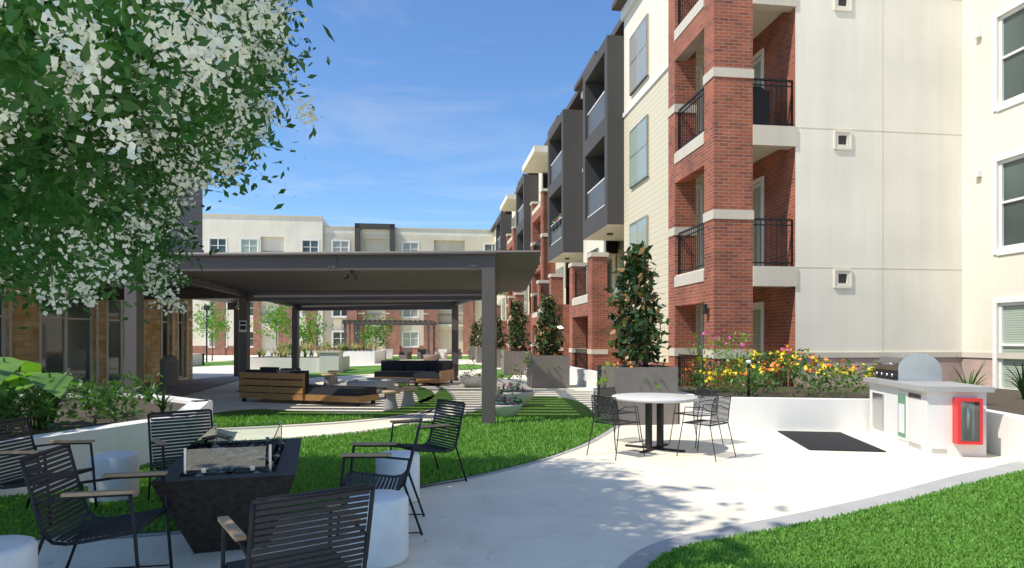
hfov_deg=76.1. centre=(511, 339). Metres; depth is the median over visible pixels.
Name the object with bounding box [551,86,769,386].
balcony props
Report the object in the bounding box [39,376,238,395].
terrace floor
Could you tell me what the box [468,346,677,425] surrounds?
box planters
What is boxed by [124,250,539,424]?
pergola
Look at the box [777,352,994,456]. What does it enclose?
grill island
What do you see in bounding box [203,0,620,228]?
sky
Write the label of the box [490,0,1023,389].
building
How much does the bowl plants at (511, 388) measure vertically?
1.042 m
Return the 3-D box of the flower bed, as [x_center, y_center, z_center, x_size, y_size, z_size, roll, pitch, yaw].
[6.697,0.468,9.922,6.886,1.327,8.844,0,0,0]
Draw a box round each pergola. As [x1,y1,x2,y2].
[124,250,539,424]
[342,320,461,360]
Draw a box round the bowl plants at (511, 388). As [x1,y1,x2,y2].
[459,351,528,404]
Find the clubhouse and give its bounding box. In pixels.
[0,160,204,393]
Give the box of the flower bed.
[678,330,1023,399]
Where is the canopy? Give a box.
[3,269,240,309]
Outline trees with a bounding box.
[193,301,394,361]
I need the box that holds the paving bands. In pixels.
[116,383,1023,567]
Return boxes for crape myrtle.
[0,0,334,328]
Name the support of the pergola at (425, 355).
on the ground
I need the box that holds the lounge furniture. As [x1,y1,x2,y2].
[159,355,453,410]
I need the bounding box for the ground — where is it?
[36,355,1015,567]
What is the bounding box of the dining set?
[586,387,735,461]
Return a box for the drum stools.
[0,450,419,567]
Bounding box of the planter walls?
[0,350,1023,496]
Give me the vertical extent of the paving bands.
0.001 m
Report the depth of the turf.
5.95 m
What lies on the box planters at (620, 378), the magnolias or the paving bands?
the magnolias
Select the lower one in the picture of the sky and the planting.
the planting
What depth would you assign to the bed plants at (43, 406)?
7.65 m
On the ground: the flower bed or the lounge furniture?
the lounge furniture
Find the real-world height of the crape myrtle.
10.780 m
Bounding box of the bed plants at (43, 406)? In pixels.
[0,357,176,436]
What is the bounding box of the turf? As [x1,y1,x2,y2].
[0,356,1023,567]
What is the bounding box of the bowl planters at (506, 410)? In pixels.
[458,371,534,417]
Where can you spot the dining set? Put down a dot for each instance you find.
(610, 404)
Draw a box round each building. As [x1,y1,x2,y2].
[193,213,506,354]
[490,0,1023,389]
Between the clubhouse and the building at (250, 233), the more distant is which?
the building at (250, 233)
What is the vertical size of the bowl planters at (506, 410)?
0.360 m
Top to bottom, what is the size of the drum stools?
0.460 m
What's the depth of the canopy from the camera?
19.96 m
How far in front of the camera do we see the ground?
6.77 m
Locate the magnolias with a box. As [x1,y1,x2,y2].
[468,240,671,387]
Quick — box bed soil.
[0,357,1023,438]
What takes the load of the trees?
on the turf
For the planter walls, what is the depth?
10.92 m
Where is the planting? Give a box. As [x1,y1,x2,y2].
[256,339,377,357]
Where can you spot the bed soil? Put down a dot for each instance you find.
(1007, 400)
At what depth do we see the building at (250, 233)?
66.61 m

